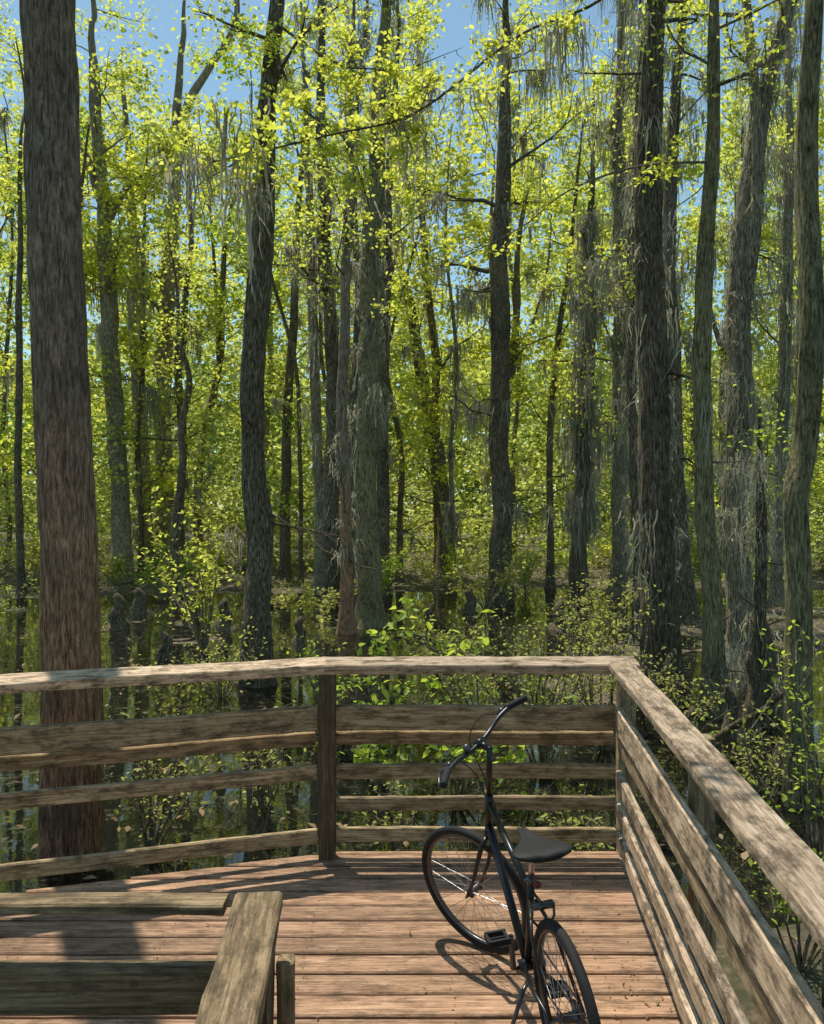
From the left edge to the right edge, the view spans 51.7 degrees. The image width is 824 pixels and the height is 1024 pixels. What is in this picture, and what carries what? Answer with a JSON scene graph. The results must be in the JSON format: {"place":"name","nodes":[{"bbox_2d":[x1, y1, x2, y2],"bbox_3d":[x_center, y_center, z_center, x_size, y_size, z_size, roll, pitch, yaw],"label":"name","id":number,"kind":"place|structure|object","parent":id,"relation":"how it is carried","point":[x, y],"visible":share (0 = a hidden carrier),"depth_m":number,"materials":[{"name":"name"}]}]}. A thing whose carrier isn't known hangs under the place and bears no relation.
{"place":"outdoors","nodes":[
{"label":"outdoors","id":0,"kind":"place"},
{"bbox_2d":[0,851,701,1023],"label":"boardwalk deck","id":1,"kind":"structure","parent":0,"point":[351,914],"depth_m":4.22,"materials":[{"name":"brown wood"}]},
{"bbox_2d":[0,891,294,1023],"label":"wooden railing","id":2,"kind":"object","parent":1,"relation":"attached to","point":[233,982],"visible":1,"depth_m":1.98,"materials":[{"name":"brown wood"}]},
{"bbox_2d":[0,657,325,881],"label":"wooden railing","id":3,"kind":"object","parent":1,"relation":"attached to","point":[138,739],"visible":1,"depth_m":4.86,"materials":[{"name":"brown wood"}]},
{"bbox_2d":[318,656,639,859],"bbox_3d":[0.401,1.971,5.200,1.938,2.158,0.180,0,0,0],"label":"wooden railing","id":4,"kind":"object","parent":1,"relation":"attached to","point":[423,723],"visible":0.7,"depth_m":5.15,"materials":[{"name":"brown wood"}]},
{"bbox_2d":[422,694,600,1023],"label":"bicycle","id":5,"kind":"object","parent":1,"relation":"on","point":[531,848],"visible":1,"depth_m":3.38,"materials":[{"name":"paint"}]},
{"bbox_2d":[609,663,823,1023],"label":"wooden railing","id":6,"kind":"object","parent":1,"relation":"attached to","point":[722,905],"visible":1,"depth_m":3.05,"materials":[{"name":"brown wood"}]},
{"bbox_2d":[0,584,823,935],"bbox_3d":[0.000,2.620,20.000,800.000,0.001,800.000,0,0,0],"label":"water","id":7,"kind":"structure","parent":0,"point":[224,818],"depth_m":10.19,"materials":[{"name":"green liquid"}]},
{"bbox_2d":[101,703,220,846],"bbox_3d":[-2.005,2.069,6.495,1.089,1.191,1.053,0,0,-15],"label":"shrub","id":8,"kind":"object","parent":7,"relation":"on","point":[152,837],"visible":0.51,"depth_m":6.55,"materials":[{"name":"green plant"}]},
{"bbox_2d":[179,616,266,697],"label":"shrub","id":9,"kind":"object","parent":7,"relation":"on","point":[219,688],"visible":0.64,"depth_m":12.04,"materials":[{"name":"green plant"}]},
{"bbox_2d":[221,694,314,833],"bbox_3d":[-1.202,2.112,6.884,0.876,1.106,1.373,0,0,0],"label":"shrub","id":10,"kind":"object","parent":7,"relation":"on","point":[263,823],"visible":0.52,"depth_m":6.82,"materials":[{"name":"green plant"}]},
{"bbox_2d":[213,69,353,580],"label":"swamp tree","id":11,"kind":"object","parent":7,"relation":"on","point":[284,569],"visible":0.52,"depth_m":31.66,"materials":[{"name":"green plant"}]},
{"bbox_2d":[285,634,377,700],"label":"shrub","id":12,"kind":"object","parent":7,"relation":"on","point":[312,685],"visible":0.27,"depth_m":11.53,"materials":[{"name":"green plant"}]},
{"bbox_2d":[353,779,429,850],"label":"shrub","id":13,"kind":"object","parent":7,"relation":"on","point":[387,822],"visible":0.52,"depth_m":6.57,"materials":[{"name":"green plant"}]},
{"bbox_2d":[381,549,411,595],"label":"background shrub","id":14,"kind":"object","parent":7,"relation":"on","point":[387,572],"visible":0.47,"depth_m":24.35,"materials":[{"name":"green plant"}]},
{"bbox_2d":[311,0,495,581],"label":"background tree","id":15,"kind":"object","parent":7,"relation":"on","point":[399,450],"visible":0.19,"depth_m":30.97,"materials":[{"name":"green plant"}]},
{"bbox_2d":[315,595,495,785],"bbox_3d":[-0.358,1.701,8.135,1.360,1.936,2.076,0,0,-35],"label":"shrub","id":16,"kind":"object","parent":7,"relation":"on","point":[373,748],"visible":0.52,"depth_m":7.93,"materials":[{"name":"green plant"}]},
{"bbox_2d":[407,609,541,704],"bbox_3d":[0.700,1.932,10.519,1.590,1.472,1.871,0,0,-28],"label":"shrub","id":17,"kind":"object","parent":7,"relation":"on","point":[498,679],"visible":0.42,"depth_m":10.46,"materials":[{"name":"green plant"}]},
{"bbox_2d":[512,550,566,593],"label":"background shrub","id":18,"kind":"object","parent":7,"relation":"on","point":[528,578],"visible":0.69,"depth_m":26.91,"materials":[{"name":"green plant"}]},
{"bbox_2d":[712,693,783,741],"bbox_3d":[3.283,2.110,8.511,0.132,0.938,1.255,0,0,-33],"label":"fallen log","id":19,"kind":"object","parent":7,"relation":"on","point":[724,732],"visible":0.42,"depth_m":8.44,"materials":[{"name":"wood"}]},
{"bbox_2d":[0,516,823,1023],"bbox_3d":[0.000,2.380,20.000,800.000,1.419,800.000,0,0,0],"label":"ground","id":20,"kind":"structure","parent":0,"point":[812,978],"depth_m":29.47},
{"bbox_2d":[0,140,33,518],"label":"background tree","id":21,"kind":"object","parent":20,"relation":"on","point":[5,457],"visible":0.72,"depth_m":30.79,"materials":[{"name":"green plant"}]},
{"bbox_2d":[2,526,39,583],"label":"background shrub","id":22,"kind":"object","parent":20,"relation":"on","point":[35,550],"visible":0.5,"depth_m":30.80,"materials":[{"name":"green plant"}]},
{"bbox_2d":[0,0,80,594],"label":"swamp tree","id":23,"kind":"object","parent":20,"relation":"on","point":[18,326],"visible":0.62,"depth_m":26.67,"materials":[{"name":"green plant"}]},
{"bbox_2d":[0,93,88,563],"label":"background tree","id":24,"kind":"object","parent":20,"relation":"on","point":[3,126],"visible":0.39,"depth_m":36.56,"materials":[{"name":"green plant"}]},
{"bbox_2d":[19,0,105,859],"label":"swamp tree","id":25,"kind":"object","parent":20,"relation":"on","point":[69,621],"visible":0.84,"depth_m":6.33,"materials":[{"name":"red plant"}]},
{"bbox_2d":[13,101,132,453],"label":"background tree","id":26,"kind":"object","parent":20,"relation":"on","point":[82,139],"visible":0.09,"depth_m":41.79,"materials":[{"name":"green plant"}]},
{"bbox_2d":[0,124,163,524],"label":"background tree","id":27,"kind":"object","parent":20,"relation":"on","point":[89,232],"visible":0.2,"depth_m":29.31,"materials":[{"name":"green plant"}]},
{"bbox_2d":[0,53,174,551],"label":"background tree","id":28,"kind":"object","parent":20,"relation":"on","point":[136,247],"visible":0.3,"depth_m":31.44,"materials":[{"name":"green plant"}]},
{"bbox_2d":[0,0,206,585],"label":"swamp tree","id":29,"kind":"object","parent":20,"relation":"on","point":[121,525],"visible":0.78,"depth_m":30.36,"materials":[{"name":"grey plant"}]},
{"bbox_2d":[98,542,133,585],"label":"background shrub","id":30,"kind":"object","parent":20,"relation":"on","point":[106,570],"visible":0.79,"depth_m":29.32,"materials":[{"name":"green plant"}]},
{"bbox_2d":[102,593,131,631],"bbox_3d":[-6.656,2.372,19.059,0.768,1.124,0.818,0,0,44],"label":"cypress knee","id":31,"kind":"object","parent":20,"relation":"on","point":[116,613],"visible":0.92,"depth_m":18.89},
{"bbox_2d":[129,587,153,613],"bbox_3d":[-6.992,2.450,22.044,0.926,1.000,0.884,0,0,0],"label":"cypress knee","id":32,"kind":"object","parent":20,"relation":"on","point":[138,605],"visible":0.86,"depth_m":21.88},
{"bbox_2d":[81,114,217,575],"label":"background tree","id":33,"kind":"object","parent":20,"relation":"on","point":[144,347],"visible":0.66,"depth_m":32.19,"materials":[{"name":"green plant"}]},
{"bbox_2d":[114,537,198,599],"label":"background shrub","id":34,"kind":"object","parent":20,"relation":"on","point":[146,574],"visible":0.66,"depth_m":25.30,"materials":[{"name":"green plant"}]},
{"bbox_2d":[82,57,233,563],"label":"swamp tree","id":35,"kind":"object","parent":20,"relation":"on","point":[133,383],"visible":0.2,"depth_m":35.47,"materials":[{"name":"green plant"}]},
{"bbox_2d":[96,224,233,603],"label":"swamp tree","id":36,"kind":"object","parent":20,"relation":"on","point":[182,473],"visible":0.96,"depth_m":24.25,"materials":[{"name":"green plant"}]},
{"bbox_2d":[156,631,175,661],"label":"cypress knee","id":37,"kind":"object","parent":20,"relation":"on","point":[164,649],"visible":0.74,"depth_m":14.93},
{"bbox_2d":[93,81,240,577],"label":"background tree","id":38,"kind":"object","parent":20,"relation":"on","point":[200,334],"visible":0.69,"depth_m":30.91,"materials":[{"name":"green plant"}]},
{"bbox_2d":[126,486,245,651],"bbox_3d":[-4.198,1.097,15.879,2.568,3.147,2.015,0,0,27],"label":"shrub","id":39,"kind":"object","parent":20,"relation":"on","point":[202,642],"visible":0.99,"depth_m":15.75,"materials":[{"name":"green plant"}]},
{"bbox_2d":[124,0,273,563],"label":"swamp tree","id":40,"kind":"object","parent":20,"relation":"on","point":[195,89],"visible":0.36,"depth_m":36.53,"materials":[{"name":"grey plant"}]},
{"bbox_2d":[125,125,288,551],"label":"background tree","id":41,"kind":"object","parent":20,"relation":"on","point":[220,337],"visible":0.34,"depth_m":38.82,"materials":[{"name":"green plant"}]},
{"bbox_2d":[202,498,246,571],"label":"background shrub","id":42,"kind":"object","parent":20,"relation":"on","point":[243,550],"visible":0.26,"depth_m":33.90,"materials":[{"name":"green plant"}]},
{"bbox_2d":[213,597,238,630],"bbox_3d":[-4.106,2.420,18.953,0.712,1.034,0.718,0,0,42],"label":"cypress knee","id":43,"kind":"object","parent":20,"relation":"on","point":[224,607],"visible":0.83,"depth_m":18.88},
{"bbox_2d":[194,112,306,554],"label":"background tree","id":44,"kind":"object","parent":20,"relation":"on","point":[272,427],"visible":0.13,"depth_m":40.80,"materials":[{"name":"green plant"}]},
{"bbox_2d":[223,75,341,503],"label":"background tree","id":45,"kind":"object","parent":20,"relation":"on","point":[270,339],"visible":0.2,"depth_m":40.20,"materials":[{"name":"green plant"}]},
{"bbox_2d":[179,6,394,583],"bbox_3d":[-4.605,-7.252,30.048,6.774,19.936,6.083,0,0,36],"label":"background tree","id":46,"kind":"object","parent":20,"relation":"on","point":[216,234],"visible":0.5,"depth_m":30.37,"materials":[{"name":"green plant"}]},
{"bbox_2d":[216,0,383,604],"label":"swamp tree","id":47,"kind":"object","parent":20,"relation":"on","point":[331,333],"visible":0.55,"depth_m":24.09,"materials":[{"name":"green plant"}]},
{"bbox_2d":[164,0,438,687],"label":"swamp tree","id":48,"kind":"object","parent":20,"relation":"on","point":[259,516],"visible":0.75,"depth_m":12.82,"materials":[{"name":"grey plant"}]},
{"bbox_2d":[235,1,379,591],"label":"swamp tree","id":49,"kind":"object","parent":20,"relation":"on","point":[316,439],"visible":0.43,"depth_m":27.87,"materials":[{"name":"grey plant"}]},
{"bbox_2d":[270,578,356,623],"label":"background shrub","id":50,"kind":"object","parent":20,"relation":"on","point":[305,599],"visible":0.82,"depth_m":20.86,"materials":[{"name":"green plant"}]},
{"bbox_2d":[251,27,448,552],"bbox_3d":[-2.761,-8.245,34.347,6.539,21.732,7.567,0,0,-41],"label":"background tree","id":51,"kind":"object","parent":20,"relation":"on","point":[321,331],"visible":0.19,"depth_m":33.91,"materials":[{"name":"green plant"}]},
{"bbox_2d":[285,0,426,634],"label":"swamp tree","id":52,"kind":"object","parent":20,"relation":"on","point":[346,623],"visible":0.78,"depth_m":18.06,"materials":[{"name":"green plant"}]},
{"bbox_2d":[288,0,440,608],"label":"swamp tree","id":53,"kind":"object","parent":20,"relation":"on","point":[353,396],"visible":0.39,"depth_m":23.17,"materials":[{"name":"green plant"}]},
{"bbox_2d":[264,64,474,536],"bbox_3d":[-1.408,-6.425,30.428,7.289,18.197,6.803,0,0,0],"label":"background tree","id":54,"kind":"object","parent":20,"relation":"on","point":[410,339],"visible":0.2,"depth_m":29.78,"materials":[{"name":"green plant"}]},
{"bbox_2d":[286,0,464,628],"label":"swamp tree","id":55,"kind":"object","parent":20,"relation":"on","point":[369,610],"visible":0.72,"depth_m":19.32,"materials":[{"name":"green plant"}]},
{"bbox_2d":[336,0,440,595],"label":"swamp tree","id":56,"kind":"object","parent":20,"relation":"on","point":[384,503],"visible":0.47,"depth_m":26.85,"materials":[{"name":"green plant"}]},
{"bbox_2d":[0,0,823,514],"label":"wood","id":57,"kind":"object","parent":20,"relation":"on","point":[524,286],"visible":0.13,"depth_m":55.47,"materials":[{"name":"green plant"}]},
{"bbox_2d":[0,397,823,580],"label":"woodland understory","id":58,"kind":"object","parent":20,"relation":"on","point":[103,524],"visible":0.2,"depth_m":35.99,"materials":[{"name":"green plant"}]},
{"bbox_2d":[0,309,823,532],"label":"distant wood","id":59,"kind":"object","parent":20,"relation":"on","point":[197,376],"visible":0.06,"depth_m":88.66,"materials":[{"name":"green plant"}]},
{"bbox_2d":[0,550,823,878],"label":"ground litter","id":60,"kind":"object","parent":20,"relation":"on","point":[744,854],"visible":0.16,"depth_m":11.19,"materials":[{"name":"brown plant"}]},
{"bbox_2d":[0,548,823,702],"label":"ground cover","id":61,"kind":"object","parent":20,"relation":"on","point":[423,586],"visible":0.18,"depth_m":28.96,"materials":[{"name":"green plant"}]},
{"bbox_2d":[395,617,470,655],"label":"shrub","id":62,"kind":"object","parent":20,"relation":"on","point":[436,636],"visible":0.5,"depth_m":14.12,"materials":[{"name":"green plant"}]},
{"bbox_2d":[394,533,481,588],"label":"background shrub","id":63,"kind":"object","parent":20,"relation":"on","point":[453,560],"visible":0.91,"depth_m":28.76,"materials":[{"name":"green plant"}]},
{"bbox_2d":[390,239,486,577],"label":"swamp tree","id":64,"kind":"object","parent":20,"relation":"on","point":[441,539],"visible":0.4,"depth_m":32.92,"materials":[{"name":"green plant"}]},
{"bbox_2d":[144,0,742,702],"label":"swamp tree","id":65,"kind":"object","parent":20,"relation":"on","point":[656,534],"visible":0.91,"depth_m":11.52,"materials":[{"name":"grey plant"}]},
{"bbox_2d":[357,0,534,571],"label":"background tree","id":66,"kind":"object","parent":20,"relation":"on","point":[437,408],"visible":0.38,"depth_m":33.50,"materials":[{"name":"green plant"}]},
{"bbox_2d":[379,56,572,585],"bbox_3d":[1.797,-6.198,29.677,7.893,17.739,5.708,0,0,25],"label":"background tree","id":67,"kind":"object","parent":20,"relation":"on","point":[450,519],"visible":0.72,"depth_m":29.26,"materials":[{"name":"green plant"}]},
{"bbox_2d":[395,64,573,554],"bbox_3d":[3.317,-7.176,32.059,6.748,19.705,6.615,0,0,-26],"label":"background tree","id":68,"kind":"object","parent":20,"relation":"on","point":[514,362],"visible":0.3,"depth_m":31.91,"materials":[{"name":"green plant"}]},
{"bbox_2d":[385,0,585,604],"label":"swamp tree","id":69,"kind":"object","parent":20,"relation":"on","point":[496,294],"visible":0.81,"depth_m":24.13,"materials":[{"name":"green plant"}]},
{"bbox_2d":[446,537,534,609],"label":"background shrub","id":70,"kind":"object","parent":20,"relation":"on","point":[504,582],"visible":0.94,"depth_m":22.55,"materials":[{"name":"green plant"}]},
{"bbox_2d":[422,688,577,794],"bbox_3d":[0.630,2.098,7.380,1.382,1.136,1.287,0,0,39],"label":"shrub","id":71,"kind":"object","parent":20,"relation":"on","point":[459,751],"visible":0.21,"depth_m":7.42,"materials":[{"name":"green plant"}]},
{"bbox_2d":[434,67,573,553],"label":"background tree","id":72,"kind":"object","parent":20,"relation":"on","point":[530,274],"visible":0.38,"depth_m":39.80,"materials":[{"name":"green plant"}]},
{"bbox_2d":[439,582,610,762],"bbox_3d":[1.145,1.706,8.558,1.800,1.929,2.449,0,0,32],"label":"shrub","id":73,"kind":"object","parent":20,"relation":"on","point":[543,750],"visible":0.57,"depth_m":8.49,"materials":[{"name":"green plant"}]},
{"bbox_2d":[459,89,662,588],"bbox_3d":[5.245,-5.952,28.883,7.444,17.615,6.590,0,0,0],"label":"background tree","id":74,"kind":"object","parent":20,"relation":"on","point":[554,389],"visible":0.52,"depth_m":28.94,"materials":[{"name":"green plant"}]},
{"bbox_2d":[536,780,614,850],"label":"shrub","id":75,"kind":"object","parent":20,"relation":"on","point":[576,844],"visible":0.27,"depth_m":6.25,"materials":[{"name":"green plant"}]},
{"bbox_2d":[539,524,611,570],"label":"background shrub","id":76,"kind":"object","parent":20,"relation":"on","point":[559,555],"visible":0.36,"depth_m":31.78,"materials":[{"name":"green plant"}]},
{"bbox_2d":[522,75,637,604],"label":"swamp tree","id":77,"kind":"object","parent":20,"relation":"on","point":[582,506],"visible":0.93,"depth_m":24.03,"materials":[{"name":"grey plant"}]},
{"bbox_2d":[530,56,634,544],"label":"background tree","id":78,"kind":"object","parent":20,"relation":"on","point":[598,82],"visible":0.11,"depth_m":47.68,"materials":[{"name":"green plant"}]},
{"bbox_2d":[537,569,637,651],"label":"shrub","id":79,"kind":"object","parent":20,"relation":"on","point":[585,600],"visible":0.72,"depth_m":15.80,"materials":[{"name":"green plant"}]},
{"bbox_2d":[522,584,673,750],"bbox_3d":[2.013,1.693,9.460,1.744,1.949,2.466,0,0,0],"label":"shrub","id":80,"kind":"object","parent":20,"relation":"on","point":[611,685],"visible":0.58,"depth_m":9.32,"materials":[{"name":"green plant"}]},
{"bbox_2d":[421,0,823,719],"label":"swamp tree","id":81,"kind":"object","parent":20,"relation":"on","point":[711,624],"visible":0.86,"depth_m":10.92,"materials":[{"name":"grey plant"}]},
{"bbox_2d":[537,3,715,467],"bbox_3d":[9.362,-9.792,38.181,5.647,24.516,7.923,0,0,-40],"label":"background tree","id":82,"kind":"object","parent":20,"relation":"on","point":[599,192],"visible":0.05,"depth_m":38.34,"materials":[{"name":"green plant"}]},
{"bbox_2d":[531,0,730,595],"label":"swamp tree","id":83,"kind":"object","parent":20,"relation":"on","point":[619,483],"visible":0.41,"depth_m":26.48,"materials":[{"name":"grey plant"}]},
{"bbox_2d":[562,0,700,613],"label":"swamp tree","id":84,"kind":"object","parent":20,"relation":"on","point":[603,274],"visible":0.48,"depth_m":21.90,"materials":[{"name":"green plant"}]},
{"bbox_2d":[543,111,723,565],"bbox_3d":[9.268,-7.747,36.332,6.223,20.863,7.856,0,0,-39],"label":"background tree","id":85,"kind":"object","parent":20,"relation":"on","point":[566,177],"visible":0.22,"depth_m":36.71,"materials":[{"name":"green plant"}]},
{"bbox_2d":[569,0,742,631],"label":"swamp tree","id":86,"kind":"object","parent":20,"relation":"on","point":[687,598],"visible":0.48,"depth_m":19.41,"materials":[{"name":"grey plant"}]},
{"bbox_2d":[663,648,683,712],"bbox_3d":[3.362,2.328,10.996,0.480,1.135,0.566,0,0,-18],"label":"cypress knee","id":87,"kind":"object","parent":20,"relation":"on","point":[672,654],"visible":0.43,"depth_m":10.93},
{"bbox_2d":[637,655,739,742],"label":"shrub","id":88,"kind":"object","parent":20,"relation":"on","point":[672,689],"visible":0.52,"depth_m":9.80,"materials":[{"name":"green plant"}]},
{"bbox_2d":[662,159,719,547],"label":"background tree","id":89,"kind":"object","parent":20,"relation":"on","point":[688,223],"visible":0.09,"depth_m":45.23,"materials":[{"name":"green plant"}]},
{"bbox_2d":[634,0,800,674],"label":"swamp tree","id":90,"kind":"object","parent":20,"relation":"on","point":[748,219],"visible":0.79,"depth_m":13.76,"materials":[{"name":"grey plant"}]},
{"bbox_2d":[662,115,794,564],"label":"background tree","id":91,"kind":"object","parent":20,"relation":"on","point":[731,129],"visible":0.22,"depth_m":36.12,"materials":[{"name":"green plant"}]},
{"bbox_2d":[721,684,743,761],"bbox_3d":[3.341,2.382,8.993,0.392,1.112,0.414,0,0,0],"label":"cypress knee","id":92,"kind":"object","parent":20,"relation":"on","point":[730,698],"visible":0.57,"depth_m":8.96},
{"bbox_2d":[689,700,795,796],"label":"shrub","id":93,"kind":"object","parent":20,"relation":"on","point":[767,780],"visible":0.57,"depth_m":7.22,"materials":[{"name":"green plant"}]},
{"bbox_2d":[681,90,822,529],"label":"background tree","id":94,"kind":"object","parent":20,"relation":"on","point":[736,114],"visible":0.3,"depth_m":35.79,"materials":[{"name":"green plant"}]},
{"bbox_2d":[742,651,765,740],"bbox_3d":[3.930,2.301,9.828,0.422,1.388,0.422,0,0,0],"label":"cypress knee","id":95,"kind":"object","parent":20,"relation":"on","point":[753,692],"visible":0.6,"depth_m":9.77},
{"bbox_2d":[691,0,823,607],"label":"swamp tree","id":96,"kind":"object","parent":20,"relation":"on","point":[784,388],"visible":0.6,"depth_m":22.85,"materials":[{"name":"grey plant"}]},
{"bbox_2d":[701,620,823,858],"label":"shrub","id":97,"kind":"object","parent":20,"relation":"on","point":[818,847],"visible":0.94,"depth_m":6.26,"materials":[{"name":"green plant"}]},
{"bbox_2d":[759,621,776,728],"bbox_3d":[4.351,2.128,10.423,0.451,1.578,0.472,0,0,0],"label":"cypress knee","id":98,"kind":"object","parent":20,"relation":"on","point":[765,677],"visible":0.64,"depth_m":10.35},
{"bbox_2d":[715,373,823,698],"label":"swamp tree","id":99,"kind":"object","parent":20,"relation":"on","point":[761,552],"visible":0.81,"depth_m":11.93,"materials":[{"name":"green plant"}]},
{"bbox_2d":[715,82,823,568],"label":"background tree","id":100,"kind":"object","parent":20,"relation":"on","point":[771,233],"visible":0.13,"depth_m":33.92,"materials":[{"name":"green plant"}]},
{"bbox_2d":[716,801,823,974],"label":"shrub","id":101,"kind":"object","parent":20,"relation":"on","point":[800,959],"visible":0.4,"depth_m":4.59,"materials":[{"name":"green plant"}]},
{"bbox_2d":[720,56,823,445],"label":"background tree","id":102,"kind":"object","parent":20,"relation":"on","point":[796,355],"visible":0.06,"depth_m":38.43,"materials":[{"name":"green plant"}]},
{"bbox_2d":[771,690,783,767],"bbox_3d":[3.843,2.354,8.777,0.297,1.078,0.314,0,0,0],"label":"cypress knee","id":103,"kind":"object","parent":20,"relation":"on","point":[779,712],"visible":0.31,"depth_m":8.76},
{"bbox_2d":[781,0,823,809],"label":"swamp tree","id":104,"kind":"object","parent":20,"relation":"on","point":[796,526],"visible":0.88,"depth_m":7.53,"materials":[{"name":"grey plant"}]},
{"bbox_2d":[794,74,823,514],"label":"background tree","id":105,"kind":"object","parent":20,"relation":"on","point":[821,130],"visible":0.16,"depth_m":36.75,"materials":[{"name":"green plant"}]},
{"bbox_2d":[0,0,823,515],"label":"sky","id":106,"kind":"structure","parent":0,"point":[456,18],"materials":[{"name":"blue"}]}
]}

